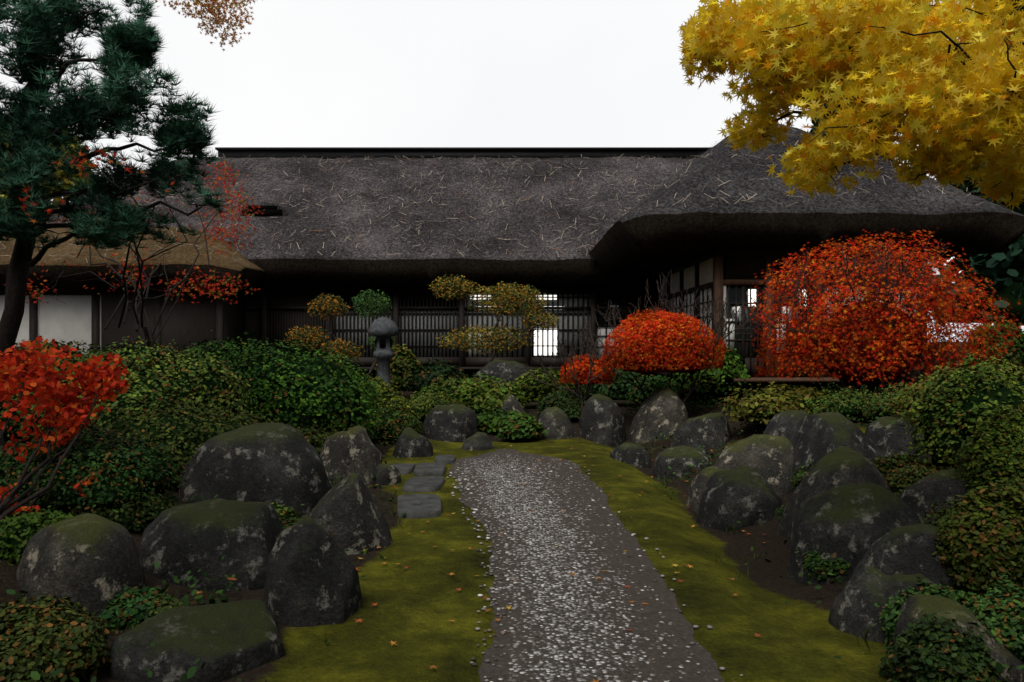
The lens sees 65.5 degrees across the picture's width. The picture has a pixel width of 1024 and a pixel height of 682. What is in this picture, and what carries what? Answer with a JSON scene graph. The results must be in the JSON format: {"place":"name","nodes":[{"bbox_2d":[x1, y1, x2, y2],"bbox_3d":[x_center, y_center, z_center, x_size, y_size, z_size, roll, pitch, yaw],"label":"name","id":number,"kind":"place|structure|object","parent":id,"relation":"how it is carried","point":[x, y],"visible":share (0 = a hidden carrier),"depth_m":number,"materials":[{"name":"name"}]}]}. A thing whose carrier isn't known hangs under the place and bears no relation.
{"place":"outdoors","nodes":[
{"label":"outdoors","id":0,"kind":"place"},
{"bbox_2d":[155,0,257,51],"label":"tree foliage","id":1,"kind":"object","parent":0,"point":[214,19],"visible":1,"depth_m":11.46,"materials":[{"name":"plant"}]},
{"bbox_2d":[0,342,969,681],"bbox_3d":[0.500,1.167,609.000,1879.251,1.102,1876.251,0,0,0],"label":"ground","id":2,"kind":"structure","parent":0,"point":[412,592],"depth_m":5.02,"materials":[{"name":"plant"}]},
{"bbox_2d":[0,505,76,565],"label":"shrub","id":3,"kind":"object","parent":2,"relation":"on","point":[32,517],"depth_m":4.64,"materials":[{"name":"plant"}]},
{"bbox_2d":[0,126,96,208],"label":"maple leaves","id":4,"kind":"object","parent":2,"relation":"on","point":[63,179],"visible":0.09,"depth_m":33.43,"materials":[{"name":"plant"}]},
{"bbox_2d":[0,592,111,681],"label":"shrub","id":5,"kind":"object","parent":2,"relation":"on","point":[66,652],"depth_m":3.65,"materials":[{"name":"plant"}]},
{"bbox_2d":[14,339,104,388],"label":"shrub","id":6,"kind":"object","parent":2,"relation":"on","point":[70,344],"depth_m":10.59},
{"bbox_2d":[0,336,129,519],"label":"red shrub","id":7,"kind":"object","parent":2,"relation":"on","point":[73,413],"depth_m":5.57,"materials":[{"name":"plant"}]},
{"bbox_2d":[16,513,146,616],"bbox_3d":[-2.489,1.427,4.590,0.727,0.828,0.813,0,0,0],"label":"rock","id":8,"kind":"object","parent":2,"relation":"on","point":[88,561],"visible":0.56,"depth_m":4.35,"materials":[{"name":"stone"}]},
{"bbox_2d":[0,425,189,513],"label":"shrub","id":9,"kind":"object","parent":2,"relation":"on","point":[120,444],"depth_m":5.70,"materials":[{"name":"plant"}]},
{"bbox_2d":[0,4,217,414],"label":"pine tree","id":10,"kind":"object","parent":2,"relation":"on","point":[22,261],"visible":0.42,"depth_m":8.99,"materials":[{"name":"brown plant"}]},
{"bbox_2d":[0,0,227,251],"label":"pine needles","id":11,"kind":"object","parent":10,"relation":"attached to","point":[132,47],"visible":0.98,"depth_m":8.26,"materials":[{"name":"green plant"}]},
{"bbox_2d":[67,490,177,531],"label":"shrub","id":12,"kind":"object","parent":2,"relation":"on","point":[145,505],"depth_m":5.66,"materials":[{"name":"plant"}]},
{"bbox_2d":[0,336,265,442],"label":"shrub","id":13,"kind":"object","parent":2,"relation":"on","point":[243,401],"depth_m":8.15,"materials":[{"name":"plant"}]},
{"bbox_2d":[96,585,171,633],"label":"shrub","id":14,"kind":"object","parent":2,"relation":"on","point":[132,610],"depth_m":4.31,"materials":[{"name":"plant"}]},
{"bbox_2d":[17,164,260,348],"bbox_3d":[-5.136,-0.945,11.652,3.544,4.399,9.083,0,0,-32],"label":"maple tree","id":15,"kind":"object","parent":2,"relation":"on","point":[137,304],"visible":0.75,"depth_m":11.43,"materials":[{"name":"brown plant"}]},
{"bbox_2d":[4,147,264,303],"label":"maple leaves","id":16,"kind":"object","parent":15,"relation":"attached to","point":[33,294],"visible":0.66,"depth_m":13.61,"materials":[{"name":"red plant"}]},
{"bbox_2d":[125,593,185,629],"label":"shrub","id":17,"kind":"object","parent":2,"relation":"on","point":[173,602],"depth_m":4.39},
{"bbox_2d":[31,392,309,487],"bbox_3d":[-3.279,0.879,7.805,2.681,0.809,2.393,0,0,0],"label":"shrub","id":18,"kind":"object","parent":2,"relation":"on","point":[210,417],"depth_m":7.30,"materials":[{"name":"plant"}]},
{"bbox_2d":[170,460,185,483],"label":"shrub","id":19,"kind":"object","parent":2,"relation":"on","point":[176,480],"depth_m":7.02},
{"bbox_2d":[108,599,284,681],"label":"rock","id":20,"kind":"object","parent":2,"relation":"on","point":[226,641],"visible":0.91,"depth_m":3.87,"materials":[{"name":"stone"}]},
{"bbox_2d":[139,499,282,591],"bbox_3d":[-1.996,1.530,5.375,1.008,0.937,0.863,0,0,0],"label":"rock","id":21,"kind":"object","parent":2,"relation":"on","point":[240,535],"visible":0.44,"depth_m":5.07,"materials":[{"name":"stone"}]},
{"bbox_2d":[179,422,329,518],"bbox_3d":[-2.328,1.500,7.221,1.328,1.502,1.214,0,0,0],"label":"rock","id":22,"kind":"object","parent":2,"relation":"on","point":[277,462],"visible":0.34,"depth_m":6.84,"materials":[{"name":"stone"}]},
{"bbox_2d":[172,329,396,431],"bbox_3d":[-3.514,0.535,11.127,3.903,1.420,2.926,0,0,0],"label":"shrub","id":23,"kind":"object","parent":2,"relation":"on","point":[367,407],"depth_m":10.24,"materials":[{"name":"plant"}]},
{"bbox_2d":[271,502,301,522],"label":"shrub","id":24,"kind":"object","parent":2,"relation":"on","point":[291,511],"depth_m":6.67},
{"bbox_2d":[280,515,331,535],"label":"shrub","id":25,"kind":"object","parent":2,"relation":"on","point":[296,520],"depth_m":5.98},
{"bbox_2d":[263,514,361,626],"bbox_3d":[-1.206,1.603,4.699,0.624,1.180,0.594,0,0,0],"label":"rock","id":26,"kind":"object","parent":2,"relation":"on","point":[312,577],"visible":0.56,"depth_m":4.47,"materials":[{"name":"stone"}]},
{"bbox_2d":[287,420,359,454],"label":"shrub","id":27,"kind":"object","parent":2,"relation":"on","point":[319,438],"depth_m":9.93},
{"bbox_2d":[282,293,365,363],"bbox_3d":[-4.536,0.171,18.777,2.094,2.644,1.363,0,0,-28],"label":"garden tree","id":28,"kind":"object","parent":2,"relation":"on","point":[299,337],"depth_m":18.80,"materials":[{"name":"plant"}]},
{"bbox_2d":[309,473,392,554],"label":"rock","id":29,"kind":"object","parent":2,"relation":"on","point":[346,511],"visible":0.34,"depth_m":6.00,"materials":[{"name":"stone"}]},
{"bbox_2d":[320,425,381,487],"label":"rock","id":30,"kind":"object","parent":2,"relation":"on","point":[357,450],"visible":0.28,"depth_m":8.86,"materials":[{"name":"stone"}]},
{"bbox_2d":[351,289,396,378],"bbox_3d":[-3.109,0.062,17.966,1.060,2.476,1.040,0,0,0],"label":"garden tree","id":31,"kind":"object","parent":2,"relation":"on","point":[372,301],"depth_m":17.89,"materials":[{"name":"plant"}]},
{"bbox_2d":[343,368,414,415],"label":"shrub","id":32,"kind":"object","parent":2,"relation":"on","point":[381,382],"depth_m":13.02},
{"bbox_2d":[369,317,398,386],"bbox_3d":[-2.657,0.405,16.497,0.618,1.792,0.534,0,0,0],"label":"stone lantern","id":33,"kind":"object","parent":2,"relation":"on","point":[387,329],"visible":0.77,"depth_m":16.38,"materials":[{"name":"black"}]},
{"bbox_2d":[375,339,391,346],"bbox_3d":[-2.659,0.044,16.500,0.330,0.160,0.330,0,0,0],"label":"lantern opening","id":34,"kind":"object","parent":33,"relation":"attached to","point":[382,342],"depth_m":16.34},
{"bbox_2d":[376,463,400,485],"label":"rock","id":35,"kind":"object","parent":2,"relation":"on","point":[387,471],"visible":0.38,"depth_m":8.97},
{"bbox_2d":[360,402,424,439],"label":"shrub","id":36,"kind":"object","parent":2,"relation":"on","point":[406,414],"depth_m":12.33,"materials":[{"name":"plant"}]},
{"bbox_2d":[375,340,421,388],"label":"shrub","id":37,"kind":"object","parent":2,"relation":"on","point":[411,358],"depth_m":17.71,"materials":[{"name":"plant"}]},
{"bbox_2d":[393,463,414,474],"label":"step stone","id":38,"kind":"object","parent":2,"relation":"on","point":[405,468],"visible":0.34,"depth_m":9.66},
{"bbox_2d":[393,427,432,457],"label":"rock","id":39,"kind":"object","parent":2,"relation":"on","point":[411,442],"visible":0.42,"depth_m":10.90,"materials":[{"name":"stone"}]},
{"bbox_2d":[397,494,440,518],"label":"step stone","id":40,"kind":"object","parent":2,"relation":"on","point":[428,507],"visible":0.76,"depth_m":7.42,"materials":[{"name":"stone"}]},
{"bbox_2d":[402,476,444,491],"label":"step stone","id":41,"kind":"object","parent":2,"relation":"on","point":[426,484],"visible":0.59,"depth_m":8.60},
{"bbox_2d":[414,463,445,476],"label":"step stone","id":42,"kind":"object","parent":2,"relation":"on","point":[429,469],"visible":0.64,"depth_m":9.52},
{"bbox_2d":[403,390,465,420],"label":"shrub","id":43,"kind":"object","parent":2,"relation":"on","point":[416,402],"depth_m":13.76,"materials":[{"name":"plant"}]},
{"bbox_2d":[403,355,467,392],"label":"shrub","id":44,"kind":"object","parent":2,"relation":"on","point":[425,377],"depth_m":17.62,"materials":[{"name":"plant"}]},
{"bbox_2d":[435,455,454,463],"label":"step stone","id":45,"kind":"object","parent":2,"relation":"on","point":[447,459],"visible":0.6,"depth_m":10.39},
{"bbox_2d":[421,404,476,442],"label":"rock","id":46,"kind":"object","parent":2,"relation":"on","point":[457,423],"visible":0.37,"depth_m":12.69,"materials":[{"name":"stone"}]},
{"bbox_2d":[0,247,926,404],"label":"house walls","id":47,"kind":"structure","parent":2,"relation":"on","point":[422,317],"depth_m":19.58,"materials":[{"name":"brown wood"}]},
{"bbox_2d":[0,226,265,291],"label":"house roof","id":48,"kind":"structure","parent":47,"relation":"on","point":[252,274],"depth_m":18.64,"materials":[{"name":"wicker"}]},
{"bbox_2d":[0,225,245,263],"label":"leaves","id":49,"kind":"object","parent":48,"relation":"on","point":[150,249],"visible":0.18,"depth_m":18.85,"materials":[{"name":"brown plant"}]},
{"bbox_2d":[41,157,928,285],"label":"house roof","id":50,"kind":"structure","parent":47,"relation":"on","point":[536,262],"depth_m":21.46,"materials":[{"name":"grey plant"}]},
{"bbox_2d":[242,206,282,216],"bbox_3d":[-6.731,-3.497,21.556,1.100,0.300,0.204,0,0,0],"label":"roof vent opening","id":51,"kind":"object","parent":50,"relation":"on","point":[268,211],"visible":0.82,"depth_m":21.45,"materials":[{"name":"black"}]},
{"bbox_2d":[238,202,288,215],"bbox_3d":[-6.731,-3.532,22.083,1.440,0.470,1.250,0,0,0],"label":"roof vent hood","id":52,"kind":"object","parent":50,"relation":"attached to","point":[285,212],"visible":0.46,"depth_m":21.46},
{"bbox_2d":[52,154,681,255],"bbox_3d":[-2.065,-3.933,25.144,24.986,3.789,10.419,0,0,0],"label":"straw house roof","id":53,"kind":"object","parent":50,"relation":"on","point":[428,200],"visible":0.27,"depth_m":22.02,"materials":[{"name":"wicker"}]},
{"bbox_2d":[215,147,711,158],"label":"roof ridge","id":54,"kind":"structure","parent":50,"relation":"on","point":[458,152],"depth_m":24.45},
{"bbox_2d":[589,121,1023,275],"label":"thatched roof","id":55,"kind":"structure","parent":47,"relation":"on","point":[649,235],"depth_m":14.35,"materials":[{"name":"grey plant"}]},
{"bbox_2d":[410,372,532,414],"bbox_3d":[-0.742,0.959,14.528,2.260,0.769,1.777,0,0,0],"label":"shrub","id":56,"kind":"object","parent":2,"relation":"on","point":[463,388],"depth_m":14.13,"materials":[{"name":"plant"}]},
{"bbox_2d":[461,432,493,449],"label":"rock","id":57,"kind":"object","parent":2,"relation":"on","point":[479,441],"visible":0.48,"depth_m":11.78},
{"bbox_2d":[428,274,560,362],"bbox_3d":[-0.398,-0.052,17.950,3.058,2.951,2.152,0,0,0],"label":"garden tree","id":58,"kind":"object","parent":2,"relation":"on","point":[496,298],"depth_m":17.83,"materials":[{"name":"plant"}]},
{"bbox_2d":[473,359,529,386],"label":"rock","id":59,"kind":"object","parent":2,"relation":"on","point":[508,371],"visible":0.24,"depth_m":17.00,"materials":[{"name":"stone"}]},
{"bbox_2d":[476,406,535,432],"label":"shrub","id":60,"kind":"object","parent":2,"relation":"on","point":[483,419],"depth_m":13.19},
{"bbox_2d":[196,412,818,681],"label":"fallen leaves","id":61,"kind":"object","parent":2,"relation":"on","point":[459,589],"visible":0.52,"depth_m":5.31,"materials":[{"name":"orange plant"}]},
{"bbox_2d":[497,393,524,412],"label":"rock","id":62,"kind":"object","parent":2,"relation":"on","point":[509,403],"visible":0.24,"depth_m":13.98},
{"bbox_2d":[0,379,1023,681],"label":"ground cover leaves","id":63,"kind":"object","parent":2,"relation":"on","point":[34,675],"visible":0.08,"depth_m":4.99,"materials":[{"name":"green plant"}]},
{"bbox_2d":[495,413,546,439],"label":"shrub","id":64,"kind":"object","parent":2,"relation":"on","point":[515,424],"depth_m":12.55,"materials":[{"name":"plant"}]},
{"bbox_2d":[513,360,585,401],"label":"shrub","id":65,"kind":"object","parent":2,"relation":"on","point":[529,379],"depth_m":15.12,"materials":[{"name":"plant"}]},
{"bbox_2d":[538,406,575,438],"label":"rock","id":66,"kind":"object","parent":2,"relation":"on","point":[555,421],"visible":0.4,"depth_m":12.94,"materials":[{"name":"stone"}]},
{"bbox_2d":[533,385,592,418],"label":"shrub","id":67,"kind":"object","parent":2,"relation":"on","point":[559,402],"depth_m":13.87,"materials":[{"name":"plant"}]},
{"bbox_2d":[521,332,615,405],"bbox_3d":[0.998,0.639,13.654,1.697,1.632,1.598,0,0,0],"label":"red maple","id":68,"kind":"object","parent":2,"relation":"on","point":[591,363],"depth_m":13.72,"materials":[{"name":"plant"}]},
{"bbox_2d":[446,449,742,681],"bbox_3d":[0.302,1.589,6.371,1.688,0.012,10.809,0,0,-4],"label":"gravel path","id":69,"kind":"structure","parent":2,"relation":"on","point":[700,665],"depth_m":5.07,"materials":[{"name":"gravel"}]},
{"bbox_2d":[579,393,625,446],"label":"rock","id":70,"kind":"object","parent":2,"relation":"on","point":[601,420],"visible":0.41,"depth_m":12.76,"materials":[{"name":"stone"}]},
{"bbox_2d":[580,365,643,399],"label":"shrub","id":71,"kind":"object","parent":2,"relation":"on","point":[621,382],"depth_m":15.42,"materials":[{"name":"plant"}]},
{"bbox_2d":[610,442,651,468],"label":"rock","id":72,"kind":"object","parent":2,"relation":"on","point":[634,454],"visible":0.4,"depth_m":10.66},
{"bbox_2d":[625,374,687,403],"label":"shrub","id":73,"kind":"object","parent":2,"relation":"on","point":[664,380],"depth_m":14.65,"materials":[{"name":"plant"}]},
{"bbox_2d":[629,387,687,442],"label":"rock","id":74,"kind":"object","parent":2,"relation":"on","point":[665,408],"visible":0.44,"depth_m":12.77,"materials":[{"name":"stone"}]},
{"bbox_2d":[382,453,940,681],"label":"grass tufts","id":75,"kind":"object","parent":2,"relation":"on","point":[727,529],"visible":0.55,"depth_m":6.23,"materials":[{"name":"green plant"}]},
{"bbox_2d":[572,271,753,402],"bbox_3d":[2.371,0.229,13.489,3.448,2.825,2.000,0,0,41],"label":"red shrub","id":76,"kind":"object","parent":2,"relation":"on","point":[623,343],"depth_m":12.87,"materials":[{"name":"plant"}]},
{"bbox_2d":[652,445,711,478],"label":"rock","id":77,"kind":"object","parent":2,"relation":"on","point":[677,458],"visible":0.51,"depth_m":9.74,"materials":[{"name":"stone"}]},
{"bbox_2d":[671,413,731,453],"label":"rock","id":78,"kind":"object","parent":2,"relation":"on","point":[702,430],"visible":0.4,"depth_m":10.87,"materials":[{"name":"stone"}]},
{"bbox_2d":[686,465,726,511],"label":"rock","id":79,"kind":"object","parent":2,"relation":"on","point":[697,486],"visible":0.21,"depth_m":8.06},
{"bbox_2d":[664,339,753,393],"bbox_3d":[3.659,0.393,14.761,1.690,1.142,1.423,0,0,0],"label":"shrub","id":80,"kind":"object","parent":2,"relation":"on","point":[731,363],"depth_m":14.43,"materials":[{"name":"plant"}]},
{"bbox_2d":[695,465,781,530],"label":"rock","id":81,"kind":"object","parent":2,"relation":"on","point":[743,494],"visible":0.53,"depth_m":7.16,"materials":[{"name":"stone"}]},
{"bbox_2d":[714,434,793,495],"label":"rock","id":82,"kind":"object","parent":2,"relation":"on","point":[769,458],"visible":0.32,"depth_m":8.00,"materials":[{"name":"stone"}]},
{"bbox_2d":[718,380,833,424],"bbox_3d":[3.738,0.815,10.824,1.936,0.557,1.609,0,0,0],"label":"shrub","id":83,"kind":"object","parent":2,"relation":"on","point":[741,411],"depth_m":10.42,"materials":[{"name":"plant"}]},
{"bbox_2d":[775,501,786,525],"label":"shrub","id":84,"kind":"object","parent":2,"relation":"on","point":[780,514],"visible":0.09,"depth_m":6.63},
{"bbox_2d":[763,410,808,436],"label":"rock","id":85,"kind":"object","parent":2,"relation":"on","point":[784,423],"visible":0.1,"depth_m":9.23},
{"bbox_2d":[790,460,812,487],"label":"shrub","id":86,"kind":"object","parent":2,"relation":"on","point":[798,475],"depth_m":7.59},
{"bbox_2d":[799,547,850,582],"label":"shrub","id":87,"kind":"object","parent":2,"relation":"on","point":[814,561],"depth_m":5.30,"materials":[{"name":"plant"}]},
{"bbox_2d":[777,446,891,537],"bbox_3d":[2.767,1.429,6.537,1.172,1.079,1.106,0,0,0],"label":"rock","id":88,"kind":"object","parent":2,"relation":"on","point":[840,466],"visible":0.23,"depth_m":6.27,"materials":[{"name":"stone"}]},
{"bbox_2d":[787,412,884,491],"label":"rock","id":89,"kind":"object","parent":2,"relation":"on","point":[816,438],"visible":0.25,"depth_m":7.62,"materials":[{"name":"stone"}]},
{"bbox_2d":[805,387,881,419],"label":"shrub","id":90,"kind":"object","parent":2,"relation":"on","point":[853,399],"depth_m":9.55,"materials":[{"name":"plant"}]},
{"bbox_2d":[678,0,1023,210],"bbox_3d":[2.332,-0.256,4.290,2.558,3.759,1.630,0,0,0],"label":"yellow maple tree","id":91,"kind":"object","parent":2,"relation":"on","point":[949,48],"visible":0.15,"depth_m":3.96,"materials":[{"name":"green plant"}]},
{"bbox_2d":[787,483,920,584],"bbox_3d":[2.411,1.516,5.592,0.968,1.031,0.918,0,0,0],"label":"rock","id":92,"kind":"object","parent":2,"relation":"on","point":[850,523],"visible":0.3,"depth_m":5.38,"materials":[{"name":"stone"}]},
{"bbox_2d":[809,81,928,321],"bbox_3d":[15.974,-7.232,37.960,6.888,17.457,7.106,0,0,0],"label":"cedar","id":93,"kind":"object","parent":2,"relation":"on","point":[817,123],"depth_m":37.49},
{"bbox_2d":[737,229,1023,394],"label":"red shrub","id":94,"kind":"object","parent":2,"relation":"on","point":[816,356],"depth_m":10.51,"materials":[{"name":"plant"}]},
{"bbox_2d":[828,566,935,641],"bbox_3d":[2.131,1.628,4.511,0.654,0.700,0.574,0,0,24],"label":"rock","id":95,"kind":"object","parent":2,"relation":"on","point":[865,589],"visible":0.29,"depth_m":4.42,"materials":[{"name":"stone"}]},
{"bbox_2d":[859,381,914,417],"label":"shrub","id":96,"kind":"object","parent":2,"relation":"on","point":[874,403],"depth_m":8.95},
{"bbox_2d":[865,416,929,461],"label":"rock","id":97,"kind":"object","parent":2,"relation":"on","point":[885,435],"visible":0.26,"depth_m":7.57,"materials":[{"name":"stone"}]},
{"bbox_2d":[873,449,932,474],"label":"shrub","id":98,"kind":"object","parent":2,"relation":"on","point":[879,461],"depth_m":7.13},
{"bbox_2d":[852,523,964,596],"bbox_3d":[2.384,1.498,4.684,0.825,0.864,0.706,0,0,-28],"label":"rock","id":99,"kind":"object","parent":2,"relation":"on","point":[907,550],"visible":0.19,"depth_m":4.49,"materials":[{"name":"stone"}]},
{"bbox_2d":[883,460,936,495],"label":"shrub","id":100,"kind":"object","parent":2,"relation":"on","point":[900,471],"depth_m":6.32,"materials":[{"name":"plant"}]},
{"bbox_2d":[887,343,963,392],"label":"shrub","id":101,"kind":"object","parent":2,"relation":"on","point":[907,376],"visible":0.02,"depth_m":11.80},
{"bbox_2d":[872,576,982,645],"bbox_3d":[2.259,1.427,4.147,0.703,0.353,0.540,0,0,0],"label":"shrub","id":102,"kind":"object","parent":2,"relation":"on","point":[891,614],"depth_m":4.17,"materials":[{"name":"plant"}]},
{"bbox_2d":[898,467,972,524],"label":"rock","id":103,"kind":"object","parent":2,"relation":"on","point":[919,497],"visible":0.18,"depth_m":5.70,"materials":[{"name":"stone"}]},
{"bbox_2d":[877,612,1016,681],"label":"shrub","id":104,"kind":"object","parent":2,"relation":"on","point":[902,648],"depth_m":3.66,"materials":[{"name":"plant"}]},
{"bbox_2d":[886,360,1011,421],"bbox_3d":[4.352,0.550,7.712,1.345,0.756,1.135,0,0,0],"label":"shrub","id":105,"kind":"object","parent":2,"relation":"on","point":[920,387],"depth_m":7.68,"materials":[{"name":"plant"}]},
{"bbox_2d":[919,488,981,526],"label":"shrub","id":106,"kind":"object","parent":2,"relation":"on","point":[944,513],"depth_m":5.40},
{"bbox_2d":[892,347,1023,467],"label":"shrub","id":107,"kind":"object","parent":2,"relation":"on","point":[965,371],"depth_m":6.36,"materials":[{"name":"plant"}]},
{"bbox_2d":[893,594,1023,681],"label":"rock","id":108,"kind":"object","parent":2,"relation":"on","point":[914,606],"visible":0.38,"depth_m":3.81,"materials":[{"name":"stone"}]},
{"bbox_2d":[927,0,1023,326],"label":"cedar","id":109,"kind":"object","parent":2,"relation":"on","point":[993,265],"depth_m":29.27,"materials":[{"name":"plant"}]},
{"bbox_2d":[932,470,1023,596],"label":"shrub","id":110,"kind":"object","parent":2,"relation":"on","point":[966,516],"depth_m":4.24,"materials":[{"name":"plant"}]},
{"bbox_2d":[949,397,1023,496],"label":"shrub","id":111,"kind":"object","parent":2,"relation":"on","point":[1004,421],"depth_m":5.53,"materials":[{"name":"plant"}]},
{"bbox_2d":[954,359,1023,382],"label":"shrub","id":112,"kind":"object","parent":2,"relation":"on","point":[1015,367],"depth_m":10.21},
{"bbox_2d":[962,319,1023,368],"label":"shrub","id":113,"kind":"object","parent":2,"relation":"on","point":[1014,328],"depth_m":13.15,"materials":[{"name":"plant"}]},
{"bbox_2d":[963,574,1023,662],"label":"shrub","id":114,"kind":"object","parent":2,"relation":"on","point":[978,604],"depth_m":3.76,"materials":[{"name":"plant"}]},
{"bbox_2d":[0,0,1023,341],"label":"sky","id":115,"kind":"structure","parent":0,"point":[308,73],"materials":[{"name":"white"}]}
]}

